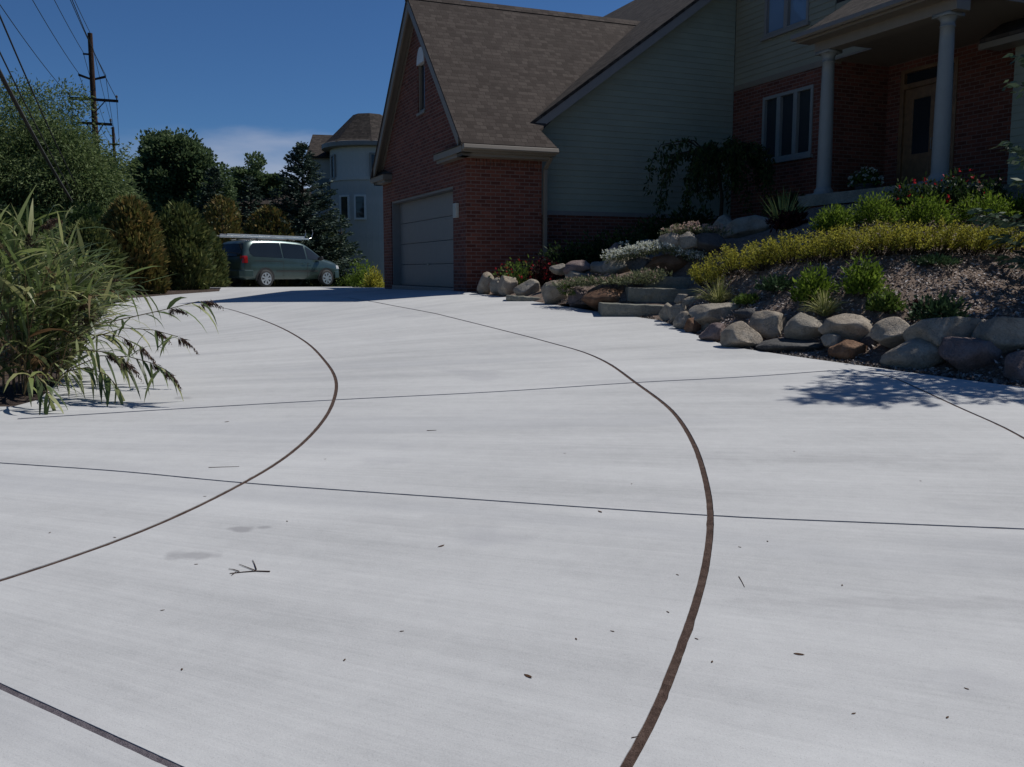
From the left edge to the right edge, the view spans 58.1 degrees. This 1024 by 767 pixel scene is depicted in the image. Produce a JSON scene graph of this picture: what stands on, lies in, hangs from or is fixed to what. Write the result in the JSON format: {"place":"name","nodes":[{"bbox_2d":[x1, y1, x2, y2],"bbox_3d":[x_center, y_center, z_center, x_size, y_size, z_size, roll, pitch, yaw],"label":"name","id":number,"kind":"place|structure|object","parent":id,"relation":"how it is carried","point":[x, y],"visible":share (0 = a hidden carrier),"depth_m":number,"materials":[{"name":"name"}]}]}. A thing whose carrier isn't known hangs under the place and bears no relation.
{"place":"outdoors","nodes":[
{"label":"outdoors","id":0,"kind":"place"},
{"bbox_2d":[0,289,219,406],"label":"planting bed","id":1,"kind":"object","parent":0,"point":[9,397],"visible":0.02,"depth_m":8.79,"materials":[{"name":"soil"}]},
{"bbox_2d":[0,196,58,251],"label":"bush","id":2,"kind":"object","parent":1,"relation":"on","point":[6,214],"visible":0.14,"depth_m":29.31,"materials":[{"name":"green plant"}]},
{"bbox_2d":[4,371,82,414],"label":"arching reed","id":3,"kind":"object","parent":1,"relation":"on","point":[30,387],"visible":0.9,"depth_m":7.45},
{"bbox_2d":[14,204,75,382],"bbox_3d":[-4.239,-0.787,8.350,0.901,1.622,0.517,4,8,30],"label":"arching reed","id":4,"kind":"object","parent":1,"relation":"on","point":[50,223],"visible":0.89,"depth_m":8.28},
{"bbox_2d":[0,200,101,271],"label":"bush","id":5,"kind":"object","parent":1,"relation":"on","point":[69,215],"visible":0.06,"depth_m":32.07,"materials":[{"name":"green plant"}]},
{"bbox_2d":[0,207,109,390],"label":"reed clump","id":6,"kind":"object","parent":1,"relation":"on","point":[30,273],"visible":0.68,"depth_m":8.37,"materials":[{"name":"plant"}]},
{"bbox_2d":[0,204,112,350],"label":"reed clump","id":7,"kind":"object","parent":1,"relation":"on","point":[39,242],"visible":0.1,"depth_m":11.24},
{"bbox_2d":[0,184,115,396],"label":"reed clump","id":8,"kind":"object","parent":1,"relation":"on","point":[22,306],"visible":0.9,"depth_m":8.09,"materials":[{"name":"plant"}]},
{"bbox_2d":[9,254,144,386],"bbox_3d":[-4.097,-0.595,8.650,1.288,1.273,1.356,-3,7,-20],"label":"reed clump","id":9,"kind":"object","parent":1,"relation":"on","point":[77,305],"visible":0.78,"depth_m":8.67,"materials":[{"name":"plant"}]},
{"bbox_2d":[0,219,155,359],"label":"reed clump","id":10,"kind":"object","parent":1,"relation":"on","point":[80,260],"visible":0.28,"depth_m":10.46,"materials":[{"name":"plant"}]},
{"bbox_2d":[15,349,143,398],"bbox_3d":[-3.619,-0.070,7.925,1.207,0.467,0.441,1,7,8],"label":"arching reed","id":11,"kind":"object","parent":1,"relation":"on","point":[125,366],"visible":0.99,"depth_m":7.82,"materials":[{"name":"plant"}]},
{"bbox_2d":[51,367,124,405],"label":"arching reed","id":12,"kind":"object","parent":1,"relation":"on","point":[107,384],"visible":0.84,"depth_m":7.79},
{"bbox_2d":[53,216,136,302],"bbox_3d":[-9.036,-2.526,19.814,1.708,2.091,1.631,0,7,0],"label":"cedar tree","id":13,"kind":"object","parent":1,"relation":"on","point":[98,233],"visible":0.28,"depth_m":19.55,"materials":[{"name":"green plant"}]},
{"bbox_2d":[40,254,172,349],"bbox_3d":[-5.008,-1.017,11.269,1.796,1.274,1.259,-3,8,-26],"label":"reed clump","id":14,"kind":"object","parent":1,"relation":"on","point":[86,285],"visible":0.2,"depth_m":11.09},
{"bbox_2d":[59,317,156,379],"bbox_3d":[-3.785,-0.267,8.654,1.336,0.701,0.421,2,7,17],"label":"arching reed","id":15,"kind":"object","parent":1,"relation":"on","point":[127,343],"visible":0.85,"depth_m":8.57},
{"bbox_2d":[57,346,182,401],"bbox_3d":[-3.405,-0.008,7.949,1.501,0.641,0.371,4,8,28],"label":"arching reed","id":16,"kind":"object","parent":1,"relation":"on","point":[168,375],"visible":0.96,"depth_m":7.84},
{"bbox_2d":[98,193,171,294],"bbox_3d":[-9.821,-3.506,23.834,2.184,2.791,2.090,0,7,0],"label":"cedar tree","id":17,"kind":"object","parent":1,"relation":"on","point":[132,221],"visible":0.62,"depth_m":23.28,"materials":[{"name":"green plant"}]},
{"bbox_2d":[78,320,197,364],"bbox_3d":[-3.601,-0.378,8.681,1.576,0.465,0.362,3,7,21],"label":"arching reed","id":18,"kind":"object","parent":1,"relation":"on","point":[157,334],"visible":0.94,"depth_m":8.58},
{"bbox_2d":[57,297,223,377],"bbox_3d":[-3.267,-0.385,8.070,1.767,0.751,0.355,3,7,22],"label":"arching reed","id":19,"kind":"object","parent":1,"relation":"on","point":[207,304],"visible":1,"depth_m":7.99,"materials":[{"name":"plant"}]},
{"bbox_2d":[157,199,216,289],"bbox_3d":[-9.302,-3.796,25.901,2.114,2.741,2.059,-5,9,-36],"label":"cedar tree","id":20,"kind":"object","parent":1,"relation":"on","point":[189,225],"visible":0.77,"depth_m":25.42,"materials":[{"name":"green plant"}]},
{"bbox_2d":[0,0,633,187],"label":"sky","id":21,"kind":"structure","parent":0,"point":[247,76],"materials":[{"name":"blue"}]},
{"bbox_2d":[245,284,594,310],"bbox_3d":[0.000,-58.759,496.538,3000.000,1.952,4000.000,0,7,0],"label":"ground","id":22,"kind":"structure","parent":0,"point":[590,308],"depth_m":16.81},
{"bbox_2d":[0,82,72,218],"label":"willow tree","id":23,"kind":"object","parent":22,"relation":"on","point":[3,119],"visible":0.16,"depth_m":39.83,"materials":[{"name":"green plant"}]},
{"bbox_2d":[0,68,135,213],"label":"willow tree","id":24,"kind":"object","parent":22,"relation":"on","point":[23,140],"visible":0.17,"depth_m":41.83,"materials":[{"name":"green plant"}]},
{"bbox_2d":[0,106,142,232],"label":"willow tree","id":25,"kind":"object","parent":22,"relation":"on","point":[101,186],"visible":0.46,"depth_m":39.65,"materials":[{"name":"green plant"}]},
{"bbox_2d":[68,33,117,144],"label":"utility pole","id":26,"kind":"object","parent":22,"relation":"on","point":[90,54],"visible":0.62,"depth_m":52.24,"materials":[{"name":"brown wood"}]},
{"bbox_2d":[121,126,241,233],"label":"maple tree","id":27,"kind":"object","parent":22,"relation":"on","point":[175,166],"visible":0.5,"depth_m":62.98,"materials":[{"name":"green plant"}]},
{"bbox_2d":[182,225,231,286],"bbox_3d":[-10.942,-4.413,32.644,1.981,2.536,1.914,0,7,0],"label":"cedar tree","id":28,"kind":"object","parent":22,"relation":"on","point":[220,276],"visible":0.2,"depth_m":32.63,"materials":[{"name":"green plant"}]},
{"bbox_2d":[195,165,242,241],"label":"spruce tree","id":29,"kind":"object","parent":22,"relation":"on","point":[207,195],"visible":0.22,"depth_m":48.90,"materials":[{"name":"green plant"}]},
{"bbox_2d":[202,194,251,286],"bbox_3d":[-11.919,-5.816,38.171,2.383,4.082,2.291,0,7,0],"label":"cedar tree","id":30,"kind":"object","parent":22,"relation":"on","point":[234,219],"visible":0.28,"depth_m":37.69,"materials":[{"name":"green plant"}]},
{"bbox_2d":[230,174,264,233],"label":"spruce tree","id":31,"kind":"object","parent":22,"relation":"on","point":[253,205],"visible":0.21,"depth_m":51.01,"materials":[{"name":"green plant"}]},
{"bbox_2d":[230,151,285,227],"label":"maple tree","id":32,"kind":"object","parent":22,"relation":"on","point":[267,182],"visible":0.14,"depth_m":71.70,"materials":[{"name":"green plant"}]},
{"bbox_2d":[242,203,298,286],"bbox_3d":[-10.125,-5.745,39.055,2.738,3.736,2.711,0,7,0],"label":"cedar tree","id":33,"kind":"object","parent":22,"relation":"on","point":[260,223],"visible":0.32,"depth_m":38.52,"materials":[{"name":"green plant"}]},
{"bbox_2d":[254,141,360,286],"bbox_3d":[-9.213,-7.310,40.471,5.024,6.515,5.409,0,7,0],"label":"spruce tree","id":34,"kind":"object","parent":22,"relation":"on","point":[294,189],"visible":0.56,"depth_m":39.97,"materials":[{"name":"green plant"}]},
{"bbox_2d":[306,113,383,283],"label":"neighbor house","id":35,"kind":"structure","parent":22,"relation":"on","point":[344,155],"depth_m":47.37,"materials":[{"name":"grey paint"}]},
{"bbox_2d":[370,0,1023,296],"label":"brick house","id":36,"kind":"structure","parent":22,"relation":"on","point":[513,133],"depth_m":19.80,"materials":[{"name":"brick"}]},
{"bbox_2d":[416,47,424,116],"bbox_3d":[-2.029,-6.887,21.011,0.150,1.490,0.600,-3,7,-23],"label":"window","id":37,"kind":"structure","parent":36,"relation":"in","point":[420,55],"depth_m":21.13,"materials":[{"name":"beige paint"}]},
{"bbox_2d":[392,186,453,290],"bbox_3d":[-1.998,-3.407,21.764,0.400,2.450,5.080,-3,7,-23],"label":"garage door","id":38,"kind":"structure","parent":36,"relation":"in","point":[422,224],"depth_m":22.06,"materials":[{"name":"grey paint"}]},
{"bbox_2d":[760,0,809,41],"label":"window","id":39,"kind":"structure","parent":36,"relation":"in","point":[781,17],"depth_m":19.58,"materials":[{"name":"glass"}]},
{"bbox_2d":[761,84,813,163],"bbox_3d":[5.869,-5.477,19.690,0.170,1.470,1.720,-3,7,-23],"label":"window","id":40,"kind":"structure","parent":36,"relation":"in","point":[787,117],"depth_m":19.68,"materials":[{"name":"glass"}]},
{"bbox_2d":[847,165,884,189],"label":"flowering bush","id":41,"kind":"object","parent":36,"relation":"on","point":[867,179],"visible":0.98,"depth_m":18.18,"materials":[{"name":"green plant"}]},
{"bbox_2d":[896,57,958,184],"bbox_3d":[8.141,-4.907,18.102,0.190,2.620,1.390,-3,7,-23],"label":"front door","id":42,"kind":"structure","parent":36,"relation":"in","point":[918,84],"depth_m":18.29,"materials":[{"name":"brown wood"}]},
{"bbox_2d":[0,287,1023,766],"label":"driveway","id":43,"kind":"structure","parent":0,"point":[574,603],"depth_m":4.43,"materials":[{"name":"concrete"}]},
{"bbox_2d":[0,684,181,766],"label":"driveway joint","id":44,"kind":"object","parent":43,"relation":"on","point":[117,740],"visible":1,"depth_m":2.90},
{"bbox_2d":[0,308,337,581],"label":"driveway joint","id":45,"kind":"object","parent":43,"relation":"on","point":[314,430],"visible":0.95,"depth_m":5.66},
{"bbox_2d":[219,238,338,286],"bbox_3d":[-8.963,-4.645,35.677,2.400,1.805,5.010,5,9,38],"label":"minivan","id":46,"kind":"object","parent":43,"relation":"on","point":[264,262],"visible":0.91,"depth_m":34.45,"materials":[{"name":"green paint"}]},
{"bbox_2d":[352,298,713,766],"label":"driveway joint","id":47,"kind":"object","parent":43,"relation":"on","point":[634,752],"visible":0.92,"depth_m":3.71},
{"bbox_2d":[486,192,1023,384],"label":"garden bank","id":48,"kind":"structure","parent":0,"point":[813,212],"depth_m":11.46,"materials":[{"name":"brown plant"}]},
{"bbox_2d":[526,256,564,284],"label":"rose bush","id":49,"kind":"object","parent":48,"relation":"on","point":[538,276],"visible":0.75,"depth_m":17.60,"materials":[{"name":"red plant"}]},
{"bbox_2d":[533,240,587,277],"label":"shrub","id":50,"kind":"object","parent":48,"relation":"on","point":[561,258],"visible":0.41,"depth_m":18.12,"materials":[{"name":"green plant"}]},
{"bbox_2d":[581,288,623,310],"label":"boulder","id":51,"kind":"object","parent":48,"relation":"on","point":[592,299],"visible":0.67,"depth_m":14.74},
{"bbox_2d":[546,266,672,286],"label":"groundcover plant","id":52,"kind":"object","parent":48,"relation":"on","point":[641,276],"visible":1,"depth_m":14.86,"materials":[{"name":"green plant"}]},
{"bbox_2d":[592,219,652,259],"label":"shrub","id":53,"kind":"object","parent":48,"relation":"on","point":[619,237],"visible":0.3,"depth_m":17.89,"materials":[{"name":"green plant"}]},
{"bbox_2d":[598,302,663,316],"bbox_3d":[1.889,-1.133,14.375,1.039,0.226,0.584,2,7,0],"label":"stone step","id":54,"kind":"object","parent":48,"relation":"on","point":[619,310],"visible":0.64,"depth_m":14.10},
{"bbox_2d":[600,239,706,263],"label":"white flower","id":55,"kind":"object","parent":48,"relation":"on","point":[643,248],"visible":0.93,"depth_m":15.21,"materials":[{"name":"grey plant"}]},
{"bbox_2d":[625,287,696,302],"bbox_3d":[2.415,-1.404,14.740,1.173,0.245,0.536,2,7,0],"label":"stone step","id":56,"kind":"object","parent":48,"relation":"on","point":[650,294],"visible":0.66,"depth_m":14.49,"materials":[{"name":"stone"}]},
{"bbox_2d":[632,206,695,240],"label":"shrub","id":57,"kind":"object","parent":48,"relation":"on","point":[651,228],"visible":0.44,"depth_m":18.62,"materials":[{"name":"green plant"}]},
{"bbox_2d":[645,253,686,276],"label":"boulder","id":58,"kind":"object","parent":48,"relation":"on","point":[668,261],"visible":0.71,"depth_m":15.16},
{"bbox_2d":[642,276,693,288],"bbox_3d":[2.746,-1.659,15.185,1.204,0.219,0.626,1,7,0],"label":"stone step","id":59,"kind":"object","parent":48,"relation":"on","point":[678,282],"visible":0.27,"depth_m":14.88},
{"bbox_2d":[658,232,679,247],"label":"boulder","id":60,"kind":"object","parent":48,"relation":"on","point":[671,238],"visible":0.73,"depth_m":15.11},
{"bbox_2d":[668,202,718,234],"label":"shrub","id":61,"kind":"object","parent":48,"relation":"on","point":[697,217],"visible":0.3,"depth_m":18.81,"materials":[{"name":"green plant"}]},
{"bbox_2d":[657,220,733,235],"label":"sedum plant","id":62,"kind":"object","parent":48,"relation":"on","point":[692,227],"visible":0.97,"depth_m":15.13,"materials":[{"name":"grey plant"}]},
{"bbox_2d":[686,257,727,288],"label":"spirea shrub","id":63,"kind":"object","parent":48,"relation":"on","point":[698,277],"visible":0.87,"depth_m":13.24,"materials":[{"name":"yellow plant"}]},
{"bbox_2d":[643,134,775,218],"bbox_3d":[4.013,-4.012,18.961,2.690,2.140,2.100,0,7,0],"label":"weeping tree","id":64,"kind":"object","parent":48,"relation":"on","point":[730,155],"visible":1,"depth_m":18.51,"materials":[{"name":"green plant"}]},
{"bbox_2d":[695,233,725,251],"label":"boulder","id":65,"kind":"object","parent":48,"relation":"on","point":[708,242],"visible":0.93,"depth_m":14.96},
{"bbox_2d":[688,274,737,302],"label":"ornamental grass","id":66,"kind":"object","parent":48,"relation":"on","point":[716,295],"depth_m":12.78,"materials":[{"name":"green plant"}]},
{"bbox_2d":[688,302,739,324],"bbox_3d":[2.729,-0.933,12.423,0.688,0.320,0.529,-1,7,-6],"label":"boulder","id":67,"kind":"object","parent":48,"relation":"on","point":[703,314],"visible":0.8,"depth_m":12.24,"materials":[{"name":"grey stone"}]},
{"bbox_2d":[702,243,768,274],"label":"spirea shrub","id":68,"kind":"object","parent":48,"relation":"on","point":[732,263],"visible":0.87,"depth_m":13.04,"materials":[{"name":"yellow plant"}]},
{"bbox_2d":[720,321,762,347],"bbox_3d":[2.735,-0.552,10.985,0.439,0.384,0.382,-4,8,-28],"label":"boulder","id":69,"kind":"object","parent":48,"relation":"on","point":[737,334],"visible":0.88,"depth_m":10.90,"materials":[{"name":"stone"}]},
{"bbox_2d":[726,215,773,238],"bbox_3d":[4.138,-2.661,15.957,0.838,0.489,0.644,0,7,2],"label":"boulder","id":70,"kind":"object","parent":48,"relation":"on","point":[741,227],"visible":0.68,"depth_m":15.70,"materials":[{"name":"grey stone"}]},
{"bbox_2d":[731,236,791,270],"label":"spirea shrub","id":71,"kind":"object","parent":48,"relation":"on","point":[753,254],"visible":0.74,"depth_m":12.82,"materials":[{"name":"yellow plant"}]},
{"bbox_2d":[749,310,786,339],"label":"boulder","id":72,"kind":"object","parent":48,"relation":"on","point":[768,324],"visible":0.76,"depth_m":11.11,"materials":[{"name":"stone"}]},
{"bbox_2d":[754,273,795,293],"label":"shrub","id":73,"kind":"object","parent":48,"relation":"on","point":[773,283],"visible":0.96,"depth_m":12.05,"materials":[{"name":"green plant"}]},
{"bbox_2d":[765,204,808,233],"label":"shrub","id":74,"kind":"object","parent":48,"relation":"on","point":[796,219],"visible":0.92,"depth_m":14.41,"materials":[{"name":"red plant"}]},
{"bbox_2d":[755,230,819,265],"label":"spirea shrub","id":75,"kind":"object","parent":48,"relation":"on","point":[784,245],"visible":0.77,"depth_m":12.52,"materials":[{"name":"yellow plant"}]},
{"bbox_2d":[755,338,824,352],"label":"boulder","id":76,"kind":"object","parent":48,"relation":"on","point":[784,344],"visible":0.72,"depth_m":10.59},
{"bbox_2d":[784,312,823,339],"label":"boulder","id":77,"kind":"object","parent":76,"relation":"on","point":[801,326],"visible":0.84,"depth_m":10.74,"materials":[{"name":"grey stone"}]},
{"bbox_2d":[788,261,837,305],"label":"shrub","id":78,"kind":"object","parent":48,"relation":"on","point":[807,282],"visible":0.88,"depth_m":11.34,"materials":[{"name":"green plant"}]},
{"bbox_2d":[787,227,853,262],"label":"spirea shrub","id":79,"kind":"object","parent":48,"relation":"on","point":[825,250],"visible":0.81,"depth_m":12.13,"materials":[{"name":"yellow plant"}]},
{"bbox_2d":[799,288,855,315],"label":"ornamental grass","id":80,"kind":"object","parent":48,"relation":"on","point":[823,307],"depth_m":11.03,"materials":[{"name":"green plant"}]},
{"bbox_2d":[808,203,855,231],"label":"juniper shrub","id":81,"kind":"object","parent":48,"relation":"on","point":[836,217],"visible":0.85,"depth_m":12.71,"materials":[{"name":"green plant"}]},
{"bbox_2d":[818,313,872,341],"bbox_3d":[3.801,-0.619,10.495,0.604,0.350,0.464,0,7,0],"label":"boulder","id":82,"kind":"object","parent":48,"relation":"on","point":[847,326],"visible":0.77,"depth_m":10.37,"materials":[{"name":"stone"}]},
{"bbox_2d":[828,339,866,360],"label":"boulder","id":83,"kind":"object","parent":48,"relation":"on","point":[844,349],"visible":0.75,"depth_m":10.06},
{"bbox_2d":[824,218,889,258],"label":"spirea shrub","id":84,"kind":"object","parent":48,"relation":"on","point":[845,246],"visible":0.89,"depth_m":11.79,"materials":[{"name":"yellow plant"}]},
{"bbox_2d":[835,248,889,298],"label":"shrub","id":85,"kind":"object","parent":48,"relation":"on","point":[864,279],"visible":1,"depth_m":10.94,"materials":[{"name":"green plant"}]},
{"bbox_2d":[849,187,905,224],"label":"juniper shrub","id":86,"kind":"object","parent":48,"relation":"on","point":[868,208],"visible":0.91,"depth_m":12.63,"materials":[{"name":"green plant"}]},
{"bbox_2d":[848,216,913,255],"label":"spirea shrub","id":87,"kind":"object","parent":48,"relation":"on","point":[881,241],"visible":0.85,"depth_m":11.61,"materials":[{"name":"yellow plant"}]},
{"bbox_2d":[863,286,906,313],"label":"shrub","id":88,"kind":"object","parent":48,"relation":"on","point":[887,302],"visible":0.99,"depth_m":10.59,"materials":[{"name":"green plant"}]},
{"bbox_2d":[870,317,909,348],"bbox_3d":[4.119,-0.551,10.036,0.440,0.350,0.338,-1,7,-8],"label":"boulder","id":89,"kind":"object","parent":48,"relation":"on","point":[887,332],"visible":0.81,"depth_m":9.96,"materials":[{"name":"stone"}]},
{"bbox_2d":[883,176,928,213],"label":"rose bush","id":90,"kind":"object","parent":48,"relation":"on","point":[899,195],"visible":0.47,"depth_m":13.17,"materials":[{"name":"green plant"}]},
{"bbox_2d":[880,338,944,369],"bbox_3d":[4.213,-0.285,9.628,0.551,0.368,0.556,-6,9,-43],"label":"boulder","id":91,"kind":"object","parent":48,"relation":"on","point":[917,353],"visible":0.81,"depth_m":9.47,"materials":[{"name":"grey stone"}]},
{"bbox_2d":[883,218,945,254],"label":"spirea shrub","id":92,"kind":"object","parent":48,"relation":"on","point":[918,229],"visible":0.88,"depth_m":11.55,"materials":[{"name":"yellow plant"}]},
{"bbox_2d":[896,188,957,225],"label":"juniper shrub","id":93,"kind":"object","parent":48,"relation":"on","point":[913,213],"visible":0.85,"depth_m":12.59,"materials":[{"name":"green plant"}]},
{"bbox_2d":[905,252,962,266],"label":"shrub","id":94,"kind":"object","parent":48,"relation":"on","point":[929,259],"visible":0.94,"depth_m":11.28,"materials":[{"name":"green plant"}]},
{"bbox_2d":[913,171,956,214],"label":"rose bush","id":95,"kind":"object","parent":48,"relation":"on","point":[926,185],"visible":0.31,"depth_m":13.15,"materials":[{"name":"green plant"}]},
{"bbox_2d":[903,288,971,320],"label":"shrub","id":96,"kind":"object","parent":48,"relation":"on","point":[935,308],"visible":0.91,"depth_m":10.07,"materials":[{"name":"green plant"}]},
{"bbox_2d":[905,215,973,254],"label":"spirea shrub","id":97,"kind":"object","parent":48,"relation":"on","point":[946,241],"visible":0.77,"depth_m":11.61,"materials":[{"name":"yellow plant"}]},
{"bbox_2d":[903,316,983,346],"bbox_3d":[4.569,-0.514,9.764,0.739,0.420,0.557,-3,7,-22],"label":"boulder","id":98,"kind":"object","parent":48,"relation":"on","point":[934,331],"visible":0.62,"depth_m":9.51,"materials":[{"name":"grey stone"}]},
{"bbox_2d":[932,165,984,210],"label":"rose bush","id":99,"kind":"object","parent":48,"relation":"on","point":[962,186],"visible":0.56,"depth_m":13.15,"materials":[{"name":"green plant"}]},
{"bbox_2d":[938,337,1001,372],"bbox_3d":[4.670,-0.271,9.359,0.706,0.404,0.543,0,7,3],"label":"boulder","id":100,"kind":"object","parent":48,"relation":"on","point":[964,354],"visible":0.74,"depth_m":9.19,"materials":[{"name":"stone"}]},
{"bbox_2d":[940,222,1009,255],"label":"spirea shrub","id":101,"kind":"object","parent":48,"relation":"on","point":[977,244],"visible":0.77,"depth_m":11.57,"materials":[{"name":"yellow plant"}]},
{"bbox_2d":[945,186,1021,225],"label":"juniper shrub","id":102,"kind":"object","parent":48,"relation":"on","point":[988,201],"visible":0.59,"depth_m":12.60,"materials":[{"name":"green plant"}]},
{"bbox_2d":[964,169,1012,211],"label":"rose bush","id":103,"kind":"object","parent":48,"relation":"on","point":[999,189],"visible":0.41,"depth_m":13.07,"materials":[{"name":"green plant"}]},
{"bbox_2d":[966,53,1023,268],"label":"spruce tree","id":104,"kind":"object","parent":48,"relation":"on","point":[1004,221],"visible":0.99,"depth_m":10.45,"materials":[{"name":"green plant"}]},
{"bbox_2d":[971,316,1023,353],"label":"boulder","id":105,"kind":"object","parent":48,"relation":"on","point":[1004,334],"visible":0.78,"depth_m":9.18,"materials":[{"name":"grey stone"}]},
{"bbox_2d":[972,225,1023,253],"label":"spirea shrub","id":106,"kind":"object","parent":48,"relation":"on","point":[997,232],"visible":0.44,"depth_m":11.54,"materials":[{"name":"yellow plant"}]},
{"bbox_2d":[1003,350,1023,383],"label":"boulder","id":107,"kind":"object","parent":48,"relation":"on","point":[1013,370],"visible":0.88,"depth_m":8.78,"materials":[{"name":"stone"}]},
{"bbox_2d":[553,296,1023,386],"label":"edge gravel","id":108,"kind":"structure","parent":0,"point":[957,376],"depth_m":9.52,"materials":[{"name":"gravel"}]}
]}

